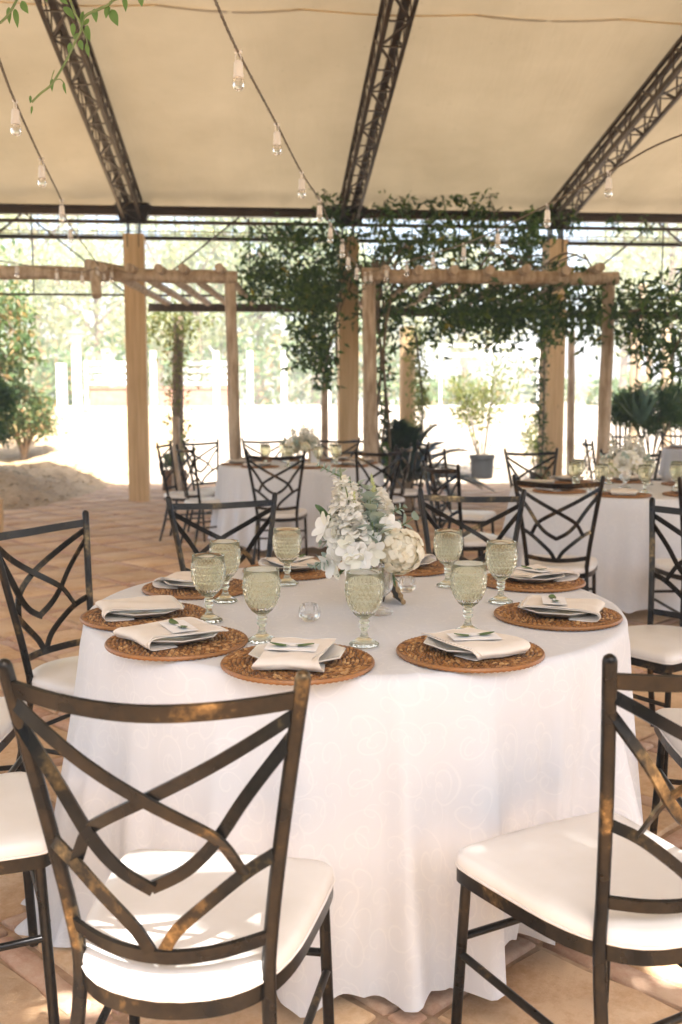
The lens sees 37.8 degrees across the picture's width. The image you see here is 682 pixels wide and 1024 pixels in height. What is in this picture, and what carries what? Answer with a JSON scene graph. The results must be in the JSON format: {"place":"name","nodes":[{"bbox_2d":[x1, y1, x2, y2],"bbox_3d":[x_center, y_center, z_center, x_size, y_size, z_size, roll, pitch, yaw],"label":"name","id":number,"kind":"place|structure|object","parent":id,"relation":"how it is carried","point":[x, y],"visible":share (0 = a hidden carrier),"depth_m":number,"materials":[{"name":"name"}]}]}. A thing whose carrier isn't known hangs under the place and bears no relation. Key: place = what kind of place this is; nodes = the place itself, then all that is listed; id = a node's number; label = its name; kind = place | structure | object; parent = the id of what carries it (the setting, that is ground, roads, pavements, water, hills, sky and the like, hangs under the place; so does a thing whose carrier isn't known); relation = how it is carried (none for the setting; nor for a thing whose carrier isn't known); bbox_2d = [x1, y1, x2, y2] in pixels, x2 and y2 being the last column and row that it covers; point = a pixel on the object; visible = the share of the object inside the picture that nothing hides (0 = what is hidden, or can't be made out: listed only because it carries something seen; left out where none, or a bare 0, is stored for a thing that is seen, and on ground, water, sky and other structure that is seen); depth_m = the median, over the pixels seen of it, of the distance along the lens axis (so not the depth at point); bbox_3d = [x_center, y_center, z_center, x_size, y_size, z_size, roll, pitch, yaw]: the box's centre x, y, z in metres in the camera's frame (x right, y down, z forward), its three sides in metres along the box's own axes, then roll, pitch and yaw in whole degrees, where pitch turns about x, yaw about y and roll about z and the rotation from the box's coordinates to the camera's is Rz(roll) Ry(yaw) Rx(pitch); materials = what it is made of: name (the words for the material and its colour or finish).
{"place":"outdoors","nodes":[
{"label":"outdoors","id":0,"kind":"place"},
{"bbox_2d":[0,482,681,1023],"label":"paved floor","id":1,"kind":"structure","parent":0,"point":[550,982],"depth_m":3.36,"materials":[{"name":"stone"}]},
{"bbox_2d":[0,697,26,772],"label":"metal chair","id":2,"kind":"object","parent":1,"relation":"on","point":[7,734],"visible":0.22,"depth_m":2.89,"materials":[{"name":"brown metal"}]},
{"bbox_2d":[0,772,59,1023],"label":"metal chair","id":3,"kind":"object","parent":1,"relation":"on","point":[23,848],"visible":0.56,"depth_m":2.12,"materials":[{"name":"brown metal"}]},
{"bbox_2d":[0,510,93,771],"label":"metal chair","id":4,"kind":"object","parent":1,"relation":"on","point":[58,675],"visible":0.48,"depth_m":3.45,"materials":[{"name":"brown metal"}]},
{"bbox_2d":[0,658,334,1023],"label":"metal chair","id":5,"kind":"object","parent":1,"relation":"on","point":[207,930],"visible":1,"depth_m":1.58,"materials":[{"name":"brown metal"}]},
{"bbox_2d":[0,259,336,459],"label":"log pergola","id":6,"kind":"object","parent":1,"relation":"on","point":[158,275],"visible":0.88,"depth_m":10.79,"materials":[{"name":"brown wood"}]},
{"bbox_2d":[172,316,184,490],"bbox_3d":[-2.469,-1.612,15.115,0.202,2.665,0.190,0,6,0],"label":"bark trunk","id":7,"kind":"object","parent":1,"relation":"on","point":[175,392],"visible":0.47,"depth_m":15.02,"materials":[{"name":"brown plant"}]},
{"bbox_2d":[147,298,219,462],"bbox_3d":[-2.517,-1.928,15.033,1.400,2.644,0.970,0,6,0],"label":"climbing vine","id":8,"kind":"object","parent":7,"relation":"attached to","point":[177,333],"visible":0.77,"depth_m":14.93,"materials":[{"name":"green plant"}]},
{"bbox_2d":[156,440,213,541],"bbox_3d":[-1.558,-0.214,9.917,0.540,0.976,0.497,1,6,6],"label":"metal chair","id":9,"kind":"object","parent":1,"relation":"on","point":[176,495],"visible":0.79,"depth_m":9.79,"materials":[{"name":"brown metal"}]},
{"bbox_2d":[182,438,218,531],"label":"metal chair","id":10,"kind":"object","parent":1,"relation":"on","point":[203,469],"visible":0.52,"depth_m":10.51,"materials":[{"name":"brown metal"}]},
{"bbox_2d":[175,444,240,552],"bbox_3d":[-1.250,-0.141,9.254,0.540,0.976,0.497,-3,7,-27],"label":"metal chair","id":11,"kind":"object","parent":1,"relation":"on","point":[197,498],"visible":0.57,"depth_m":9.09,"materials":[{"name":"brown metal"}]},
{"bbox_2d":[165,492,277,570],"bbox_3d":[-0.435,0.428,4.155,0.497,0.976,0.540,-3,7,-22],"label":"metal chair","id":12,"kind":"object","parent":1,"relation":"on","point":[176,527],"visible":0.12,"depth_m":4.34,"materials":[{"name":"brown metal"}]},
{"bbox_2d":[245,451,307,561],"bbox_3d":[-0.516,-0.029,8.250,0.497,0.976,0.540,0,6,3],"label":"metal chair","id":13,"kind":"object","parent":1,"relation":"on","point":[296,513],"visible":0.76,"depth_m":8.05,"materials":[{"name":"brown metal"}]},
{"bbox_2d":[208,460,385,550],"bbox_3d":[-0.371,-0.103,9.505,1.806,0.713,1.766,0,6,0],"label":"tablecloth","id":14,"kind":"object","parent":1,"relation":"on","point":[233,483],"visible":0.4,"depth_m":8.79,"materials":[{"name":"fabric"}]},
{"bbox_2d":[0,0,681,501],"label":"pavilion","id":15,"kind":"structure","parent":1,"relation":"on","point":[516,106],"depth_m":11.08,"materials":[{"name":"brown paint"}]},
{"bbox_2d":[0,0,143,113],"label":"hanging vine","id":16,"kind":"object","parent":15,"relation":"hanging from","point":[112,13],"visible":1,"depth_m":2.77,"materials":[{"name":"green plant"}]},
{"bbox_2d":[214,0,361,272],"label":"light cable","id":17,"kind":"object","parent":15,"relation":"attached to","point":[243,62],"visible":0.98,"depth_m":4.46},
{"bbox_2d":[230,206,361,319],"bbox_3d":[-0.604,-3.306,13.128,1.848,1.537,2.830,0,6,0],"label":"climbing vine","id":18,"kind":"object","parent":15,"relation":"attached to","point":[268,274],"visible":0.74,"depth_m":12.82,"materials":[{"name":"green plant"}]},
{"bbox_2d":[279,193,362,393],"bbox_3d":[-0.239,-2.809,12.423,1.028,2.691,2.521,0,6,0],"label":"climbing vine","id":19,"kind":"object","parent":15,"relation":"hanging from","point":[320,301],"visible":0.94,"depth_m":12.09,"materials":[{"name":"green plant"}]},
{"bbox_2d":[309,188,658,240],"bbox_3d":[1.932,-4.004,13.336,4.752,0.761,0.436,0,6,0],"label":"climbing vine","id":20,"kind":"object","parent":15,"relation":"attached to","point":[495,218],"visible":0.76,"depth_m":13.32,"materials":[{"name":"green plant"}]},
{"bbox_2d":[528,261,565,479],"bbox_3d":[2.833,-1.798,13.856,0.666,3.350,0.538,-2,7,-15],"label":"climbing vine","id":21,"kind":"object","parent":15,"relation":"attached to","point":[542,387],"visible":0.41,"depth_m":13.92,"materials":[{"name":"green plant"}]},
{"bbox_2d":[354,447,403,529],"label":"metal chair","id":22,"kind":"object","parent":1,"relation":"on","point":[396,466],"visible":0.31,"depth_m":8.53,"materials":[{"name":"brown metal"}]},
{"bbox_2d":[389,443,412,528],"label":"metal chair","id":23,"kind":"object","parent":1,"relation":"on","point":[397,498],"visible":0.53,"depth_m":9.34,"materials":[{"name":"brown metal"}]},
{"bbox_2d":[399,326,415,488],"bbox_3d":[1.030,-1.592,15.523,0.273,2.567,0.287,0,6,0],"label":"log post","id":24,"kind":"object","parent":1,"relation":"on","point":[404,401],"visible":0.37,"depth_m":15.38,"materials":[{"name":"brown wood"}]},
{"bbox_2d":[395,317,438,483],"bbox_3d":[1.141,-1.747,15.114,0.593,2.667,0.555,6,8,41],"label":"climbing vine","id":25,"kind":"object","parent":24,"relation":"attached to","point":[421,403],"visible":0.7,"depth_m":15.05,"materials":[{"name":"green plant"}]},
{"bbox_2d":[386,439,429,531],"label":"metal chair","id":26,"kind":"object","parent":1,"relation":"on","point":[411,493],"visible":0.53,"depth_m":10.20,"materials":[{"name":"brown metal"}]},
{"bbox_2d":[343,418,493,512],"bbox_3d":[0.856,-0.605,12.490,2.230,1.176,2.037,4,7,29],"label":"cycad","id":27,"kind":"object","parent":1,"relation":"on","point":[404,435],"visible":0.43,"depth_m":12.11,"materials":[{"name":"green plant"}]},
{"bbox_2d":[427,448,495,561],"bbox_3d":[0.976,-0.020,8.175,0.540,0.976,0.497,2,7,21],"label":"metal chair","id":28,"kind":"object","parent":1,"relation":"on","point":[474,516],"visible":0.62,"depth_m":8.08,"materials":[{"name":"brown metal"}]},
{"bbox_2d":[421,460,512,560],"bbox_3d":[0.837,0.145,6.688,0.540,0.976,0.497,-3,7,-23],"label":"metal chair","id":29,"kind":"object","parent":1,"relation":"on","point":[471,542],"visible":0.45,"depth_m":6.51,"materials":[{"name":"brown metal"}]},
{"bbox_2d":[418,488,526,569],"bbox_3d":[0.568,0.398,4.421,0.497,0.976,0.540,1,6,9],"label":"metal chair","id":30,"kind":"object","parent":1,"relation":"on","point":[426,516],"visible":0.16,"depth_m":4.60,"materials":[{"name":"brown metal"}]},
{"bbox_2d":[359,262,680,478],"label":"log pergola","id":31,"kind":"object","parent":1,"relation":"on","point":[525,274],"visible":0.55,"depth_m":10.79,"materials":[{"name":"brown wood"}]},
{"bbox_2d":[338,188,649,488],"bbox_3d":[1.736,-2.133,12.566,3.624,4.203,4.346,0,6,0],"label":"climbing vine","id":32,"kind":"object","parent":31,"relation":"on","point":[502,316],"visible":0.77,"depth_m":11.57,"materials":[{"name":"green plant"}]},
{"bbox_2d":[361,134,681,274],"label":"light cable","id":33,"kind":"object","parent":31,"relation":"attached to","point":[635,156],"visible":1,"depth_m":6.16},
{"bbox_2d":[600,265,681,401],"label":"climbing vine","id":34,"kind":"object","parent":31,"relation":"attached to","point":[646,304],"visible":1,"depth_m":10.09,"materials":[{"name":"green plant"}]},
{"bbox_2d":[503,448,557,487],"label":"metal chair","id":35,"kind":"object","parent":1,"relation":"on","point":[509,465],"visible":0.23,"depth_m":8.53,"materials":[{"name":"brown metal"}]},
{"bbox_2d":[512,474,604,593],"bbox_3d":[1.233,0.260,5.659,0.497,0.976,0.540,2,7,15],"label":"metal chair","id":36,"kind":"object","parent":1,"relation":"on","point":[585,567],"visible":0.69,"depth_m":5.46,"materials":[{"name":"brown metal"}]},
{"bbox_2d":[451,653,681,1023],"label":"metal chair","id":37,"kind":"object","parent":1,"relation":"on","point":[602,887],"visible":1,"depth_m":1.81,"materials":[{"name":"brown metal"}]},
{"bbox_2d":[566,331,574,474],"bbox_3d":[3.545,-1.536,15.323,0.153,2.474,0.126,0,6,0],"label":"log post","id":38,"kind":"object","parent":1,"relation":"on","point":[570,407],"visible":0.73,"depth_m":15.27,"materials":[{"name":"brown wood"}]},
{"bbox_2d":[611,378,681,473],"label":"dark bush","id":39,"kind":"object","parent":1,"relation":"on","point":[668,412],"visible":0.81,"depth_m":14.13,"materials":[{"name":"green plant"}]},
{"bbox_2d":[620,387,659,424],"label":"agave","id":40,"kind":"object","parent":39,"relation":"on","point":[641,414],"visible":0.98,"depth_m":13.93,"materials":[{"name":"green plant"}]},
{"bbox_2d":[628,497,681,775],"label":"metal chair","id":41,"kind":"object","parent":1,"relation":"on","point":[656,649],"visible":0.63,"depth_m":3.91,"materials":[{"name":"brown metal"}]},
{"bbox_2d":[650,708,681,834],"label":"metal chair","id":42,"kind":"object","parent":1,"relation":"on","point":[671,745],"visible":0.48,"depth_m":2.89,"materials":[{"name":"brown metal"}]},
{"bbox_2d":[654,477,681,626],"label":"metal chair","id":43,"kind":"object","parent":1,"relation":"on","point":[664,567],"visible":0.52,"depth_m":5.55,"materials":[{"name":"brown metal"}]},
{"bbox_2d":[1,215,681,399],"label":"sky","id":44,"kind":"structure","parent":0,"point":[585,363],"materials":[{"name":"white"}]},
{"bbox_2d":[21,400,681,482],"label":"ground","id":45,"kind":"structure","parent":0,"point":[267,424],"depth_m":24.39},
{"bbox_2d":[0,239,46,431],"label":"overhanging tree","id":46,"kind":"object","parent":45,"relation":"on","point":[21,337],"visible":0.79,"depth_m":16.40,"materials":[{"name":"green plant"}]},
{"bbox_2d":[0,214,70,356],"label":"broadleaf tree","id":47,"kind":"object","parent":45,"relation":"on","point":[18,244],"visible":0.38,"depth_m":41.70,"materials":[{"name":"green plant"}]},
{"bbox_2d":[0,214,114,398],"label":"broadleaf tree","id":48,"kind":"object","parent":45,"relation":"on","point":[60,225],"visible":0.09,"depth_m":48.82,"materials":[{"name":"green plant"}]},
{"bbox_2d":[56,363,67,415],"bbox_3d":[-6.676,-2.713,23.846,0.200,1.670,0.200,0,6,0],"label":"white post","id":49,"kind":"object","parent":45,"relation":"on","point":[61,379],"visible":0.64,"depth_m":23.73,"materials":[{"name":"paint"}]},
{"bbox_2d":[65,329,85,413],"bbox_3d":[-6.437,-3.212,24.294,0.520,2.477,0.520,0,6,0],"label":"garden lamp","id":50,"kind":"object","parent":45,"relation":"on","point":[75,336],"visible":0.96,"depth_m":24.18,"materials":[{"name":"white metal"}]},
{"bbox_2d":[12,216,180,385],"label":"broadleaf tree","id":51,"kind":"object","parent":45,"relation":"on","point":[95,331],"visible":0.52,"depth_m":44.20,"materials":[{"name":"green plant"}]},
{"bbox_2d":[0,405,200,509],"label":"dirt mound","id":52,"kind":"object","parent":45,"relation":"on","point":[95,442],"visible":0.34,"depth_m":17.80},
{"bbox_2d":[0,375,23,449],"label":"dark shrub","id":53,"kind":"object","parent":52,"relation":"on","point":[7,404],"visible":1,"depth_m":13.88,"materials":[{"name":"green plant"}]},
{"bbox_2d":[0,376,67,460],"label":"round shrub","id":54,"kind":"object","parent":52,"relation":"on","point":[38,421],"visible":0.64,"depth_m":16.99,"materials":[{"name":"green plant"}]},
{"bbox_2d":[88,387,126,405],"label":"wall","id":55,"kind":"structure","parent":45,"relation":"on","point":[108,396],"depth_m":33.62,"materials":[{"name":"beige paint"}]},
{"bbox_2d":[84,361,226,405],"bbox_3d":[-6.616,-4.745,36.736,5.697,1.639,0.110,0,6,0],"label":"board fence","id":56,"kind":"object","parent":45,"relation":"on","point":[112,377],"visible":0.41,"depth_m":36.66,"materials":[{"name":"white paint"}]},
{"bbox_2d":[101,216,219,386],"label":"broadleaf tree","id":57,"kind":"object","parent":45,"relation":"on","point":[149,249],"visible":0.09,"depth_m":56.35,"materials":[{"name":"green plant"}]},
{"bbox_2d":[112,217,271,386],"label":"broadleaf tree","id":58,"kind":"object","parent":45,"relation":"on","point":[170,257],"visible":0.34,"depth_m":42.41,"materials":[{"name":"green plant"}]},
{"bbox_2d":[157,387,227,405],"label":"terracotta wall","id":59,"kind":"structure","parent":45,"relation":"on","point":[202,399],"depth_m":33.63,"materials":[{"name":"beige paint"}]},
{"bbox_2d":[149,351,330,409],"bbox_3d":[-3.015,-3.899,29.751,5.418,1.800,0.160,0,6,0],"label":"fence","id":60,"kind":"object","parent":45,"relation":"on","point":[216,363],"visible":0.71,"depth_m":29.70,"materials":[{"name":"white paint"}]},
{"bbox_2d":[173,217,336,403],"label":"broadleaf tree","id":61,"kind":"object","parent":45,"relation":"on","point":[265,327],"visible":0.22,"depth_m":44.38,"materials":[{"name":"green plant"}]},
{"bbox_2d":[239,218,403,403],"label":"broadleaf tree","id":62,"kind":"object","parent":45,"relation":"on","point":[319,257],"visible":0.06,"depth_m":48.49,"materials":[{"name":"green plant"}]},
{"bbox_2d":[0,312,681,405],"bbox_3d":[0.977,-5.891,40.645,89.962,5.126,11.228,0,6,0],"label":"distant shrubbery","id":63,"kind":"object","parent":45,"relation":"on","point":[47,375],"visible":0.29,"depth_m":39.48,"materials":[{"name":"green plant"}]},
{"bbox_2d":[335,233,441,402],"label":"broadleaf tree","id":64,"kind":"object","parent":45,"relation":"on","point":[397,341],"visible":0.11,"depth_m":60.08,"materials":[{"name":"green plant"}]},
{"bbox_2d":[406,229,538,383],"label":"broadleaf tree","id":65,"kind":"object","parent":45,"relation":"on","point":[462,350],"visible":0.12,"depth_m":58.23,"materials":[{"name":"green plant"}]},
{"bbox_2d":[439,344,539,409],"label":"garden gate","id":66,"kind":"structure","parent":45,"relation":"on","point":[473,364],"depth_m":29.70,"materials":[{"name":"white metal"}]},
{"bbox_2d":[441,345,538,477],"bbox_3d":[2.625,-1.792,17.518,1.722,2.374,1.228,0,6,0],"label":"potted shrub","id":67,"kind":"object","parent":45,"relation":"on","point":[481,464],"visible":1,"depth_m":17.46,"materials":[{"name":"green plant"}]},
{"bbox_2d":[574,223,679,388],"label":"broadleaf tree","id":68,"kind":"object","parent":45,"relation":"on","point":[623,364],"visible":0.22,"depth_m":62.39,"materials":[{"name":"green plant"}]},
{"bbox_2d":[575,222,681,371],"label":"broadleaf tree","id":69,"kind":"object","parent":45,"relation":"on","point":[672,260],"visible":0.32,"depth_m":47.10,"materials":[{"name":"green plant"}]},
{"bbox_2d":[502,480,681,613],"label":"tablecloth","id":70,"kind":"object","parent":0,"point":[620,549],"visible":0.45,"depth_m":6.11,"materials":[{"name":"fabric"}]},
{"bbox_2d":[619,470,631,487],"bbox_3d":[1.950,-0.241,6.835,0.102,0.150,0.102,0,6,0],"label":"glass vase","id":71,"kind":"object","parent":70,"relation":"on","point":[624,476],"visible":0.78,"depth_m":6.81,"materials":[{"name":"white"}]},
{"bbox_2d":[599,430,651,477],"bbox_3d":[1.950,-0.397,6.811,0.359,0.326,0.342,0,6,0],"label":"flower arrangement","id":72,"kind":"object","parent":71,"relation":"in","point":[628,457],"visible":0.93,"depth_m":6.76,"materials":[{"name":"white plant"}]},
{"bbox_3d":[0.040,0.662,2.972,1.510,0.769,1.510,0,6,0],"label":"round table","id":73,"kind":"object","parent":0,"visible":0},
{"bbox_2d":[14,563,642,1017],"bbox_3d":[0.036,0.649,2.974,1.814,0.767,1.711,0,6,0],"label":"tablecloth","id":74,"kind":"object","parent":73,"relation":"on","point":[412,779],"visible":0.45,"depth_m":2.23,"materials":[{"name":"fabric"}]},
{"bbox_2d":[79,602,205,630],"bbox_3d":[-0.541,0.285,2.745,0.350,0.012,0.350,-2,7,-20],"label":"charger plate","id":75,"kind":"object","parent":74,"relation":"on","point":[93,618],"visible":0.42,"depth_m":2.69,"materials":[{"name":"wicker"}]},
{"bbox_2d":[108,601,184,618],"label":"dinner plate","id":76,"kind":"object","parent":75,"relation":"on","point":[139,614],"visible":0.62,"depth_m":2.69,"materials":[{"name":"white ceramic"}]},
{"bbox_2d":[95,595,183,620],"bbox_3d":[-0.554,0.264,2.740,0.221,0.034,0.194,-2,7,-20],"label":"napkin","id":77,"kind":"object","parent":76,"relation":"on","point":[160,602],"visible":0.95,"depth_m":2.71,"materials":[{"name":"beige fabric"}]},
{"bbox_2d":[104,625,247,661],"bbox_3d":[-0.403,0.318,2.450,0.350,0.012,0.350,-5,8,-38],"label":"charger plate","id":78,"kind":"object","parent":74,"relation":"on","point":[226,642],"visible":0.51,"depth_m":2.36,"materials":[{"name":"wicker"}]},
{"bbox_2d":[151,632,218,644],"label":"dinner plate","id":79,"kind":"object","parent":78,"relation":"on","point":[183,640],"visible":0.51,"depth_m":2.41,"materials":[{"name":"white ceramic"}]},
{"bbox_2d":[113,617,228,650],"bbox_3d":[-0.415,0.297,2.442,0.221,0.034,0.194,-5,8,-38],"label":"napkin","id":80,"kind":"object","parent":79,"relation":"on","point":[145,635],"visible":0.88,"depth_m":2.41,"materials":[{"name":"beige fabric"}]},
{"bbox_2d":[141,578,242,599],"bbox_3d":[-0.455,0.239,3.156,0.350,0.012,0.350,2,7,19],"label":"charger plate","id":81,"kind":"object","parent":74,"relation":"on","point":[234,588],"visible":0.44,"depth_m":3.07,"materials":[{"name":"wicker"}]},
{"bbox_2d":[190,552,225,623],"bbox_3d":[-0.357,0.205,2.688,0.096,0.181,0.096,0,6,0],"label":"goblet","id":82,"kind":"object","parent":74,"relation":"on","point":[208,572],"visible":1,"depth_m":2.65,"materials":[{"name":"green glass"}]},
{"bbox_2d":[209,539,240,603],"bbox_3d":[-0.344,0.176,2.952,0.096,0.181,0.096,-3,7,-23],"label":"goblet","id":83,"kind":"object","parent":74,"relation":"on","point":[229,549],"visible":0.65,"depth_m":2.92,"materials":[{"name":"green glass"}]},
{"bbox_2d":[242,566,280,643],"bbox_3d":[-0.196,0.230,2.462,0.096,0.181,0.096,2,7,21],"label":"goblet","id":84,"kind":"object","parent":74,"relation":"on","point":[261,586],"visible":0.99,"depth_m":2.43,"materials":[{"name":"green glass"}]},
{"bbox_2d":[272,527,301,585],"bbox_3d":[-0.175,0.144,3.235,0.096,0.181,0.096,6,9,44],"label":"goblet","id":85,"kind":"object","parent":74,"relation":"on","point":[286,542],"visible":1,"depth_m":3.20,"materials":[{"name":"green glass"}]},
{"bbox_2d":[220,644,374,685],"bbox_3d":[-0.098,0.339,2.256,0.350,0.012,0.350,1,6,9],"label":"charger plate","id":86,"kind":"object","parent":74,"relation":"on","point":[351,662],"visible":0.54,"depth_m":2.17,"materials":[{"name":"wicker"}]},
{"bbox_2d":[249,643,345,663],"bbox_3d":[-0.098,0.324,2.254,0.209,0.021,0.209,-5,8,-36],"label":"dinner plate","id":87,"kind":"object","parent":86,"relation":"on","point":[333,652],"visible":0.38,"depth_m":2.26,"materials":[{"name":"white ceramic"}]},
{"bbox_2d":[251,637,335,671],"bbox_3d":[-0.100,0.320,2.241,0.156,0.034,0.221,1,6,9],"label":"napkin","id":88,"kind":"object","parent":87,"relation":"on","point":[284,660],"visible":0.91,"depth_m":2.16,"materials":[{"name":"beige fabric"}]},
{"bbox_2d":[345,569,383,647],"bbox_3d":[0.056,0.234,2.424,0.096,0.181,0.096,0,6,-2],"label":"goblet","id":89,"kind":"object","parent":74,"relation":"on","point":[364,590],"visible":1,"depth_m":2.39,"materials":[{"name":"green glass"}]},
{"bbox_2d":[371,562,392,615],"bbox_3d":[0.104,0.210,2.792,0.102,0.150,0.102,0,6,0],"label":"glass vase","id":90,"kind":"object","parent":74,"relation":"on","point":[387,576],"visible":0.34,"depth_m":2.76,"materials":[{"name":"white"}]},
{"bbox_2d":[307,462,424,586],"bbox_3d":[0.069,0.038,2.774,0.326,0.348,0.230,0,6,0],"label":"flower arrangement","id":91,"kind":"object","parent":90,"relation":"in","point":[350,532],"visible":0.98,"depth_m":2.71,"materials":[{"name":"white plant"}]},
{"bbox_2d":[433,528,462,587],"bbox_3d":[0.344,0.148,3.197,0.096,0.181,0.096,2,7,19],"label":"goblet","id":92,"kind":"object","parent":74,"relation":"on","point":[448,545],"visible":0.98,"depth_m":3.16,"materials":[{"name":"green glass"}]},
{"bbox_2d":[450,560,486,628],"bbox_3d":[0.326,0.220,2.554,0.095,0.181,0.096,-3,7,-24],"label":"goblet","id":93,"kind":"object","parent":74,"relation":"on","point":[468,581],"visible":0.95,"depth_m":2.52,"materials":[{"name":"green glass"}]},
{"bbox_2d":[396,635,544,672],"bbox_3d":[0.304,0.329,2.351,0.350,0.012,0.350,-4,7,-31],"label":"charger plate","id":94,"kind":"object","parent":74,"relation":"on","point":[417,651],"visible":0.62,"depth_m":2.26,"materials":[{"name":"wicker"}]},
{"bbox_2d":[423,636,475,655],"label":"dinner plate","id":95,"kind":"object","parent":94,"relation":"on","point":[435,643],"visible":0.34,"depth_m":2.33,"materials":[{"name":"white ceramic"}]},
{"bbox_2d":[421,627,530,660],"bbox_3d":[0.315,0.308,2.340,0.168,0.035,0.222,-4,7,-31],"label":"napkin","id":96,"kind":"object","parent":95,"relation":"on","point":[507,645],"visible":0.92,"depth_m":2.28,"materials":[{"name":"beige fabric"}]},
{"bbox_2d":[485,540,517,604],"bbox_3d":[0.473,0.177,2.939,0.096,0.181,0.096,6,9,42],"label":"goblet","id":97,"kind":"object","parent":74,"relation":"on","point":[501,556],"visible":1,"depth_m":2.91,"materials":[{"name":"green glass"}]},
{"bbox_2d":[487,573,585,592],"bbox_3d":[0.625,0.227,3.267,0.350,0.012,0.350,-5,8,-36],"label":"charger plate","id":98,"kind":"object","parent":74,"relation":"on","point":[551,586],"visible":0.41,"depth_m":3.16,"materials":[{"name":"wicker"}]},
{"bbox_2d":[494,602,622,630],"bbox_3d":[0.598,0.284,2.750,0.350,0.012,0.350,2,7,18],"label":"charger plate","id":99,"kind":"object","parent":74,"relation":"on","point":[513,614],"visible":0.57,"depth_m":2.66,"materials":[{"name":"wicker"}]},
{"bbox_2d":[518,600,589,617],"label":"dinner plate","id":100,"kind":"object","parent":99,"relation":"on","point":[550,612],"visible":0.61,"depth_m":2.72,"materials":[{"name":"white ceramic"}]},
{"bbox_2d":[520,595,604,621],"bbox_3d":[0.610,0.264,2.742,0.221,0.034,0.194,2,7,18],"label":"napkin","id":101,"kind":"object","parent":100,"relation":"on","point":[593,607],"visible":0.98,"depth_m":2.70,"materials":[{"name":"beige fabric"}]},
{"bbox_3d":[-0.385,-0.534,9.469,0.102,0.150,0.102,0,6,0],"label":"glass vase","id":102,"kind":"object","parent":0,"visible":0},
{"bbox_2d":[281,422,318,455],"bbox_3d":[-0.388,-0.691,9.461,0.360,0.330,0.355,0,6,0],"label":"flower arrangement","id":103,"kind":"object","parent":102,"relation":"in","point":[306,440],"visible":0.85,"depth_m":9.41,"materials":[{"name":"white plant"}]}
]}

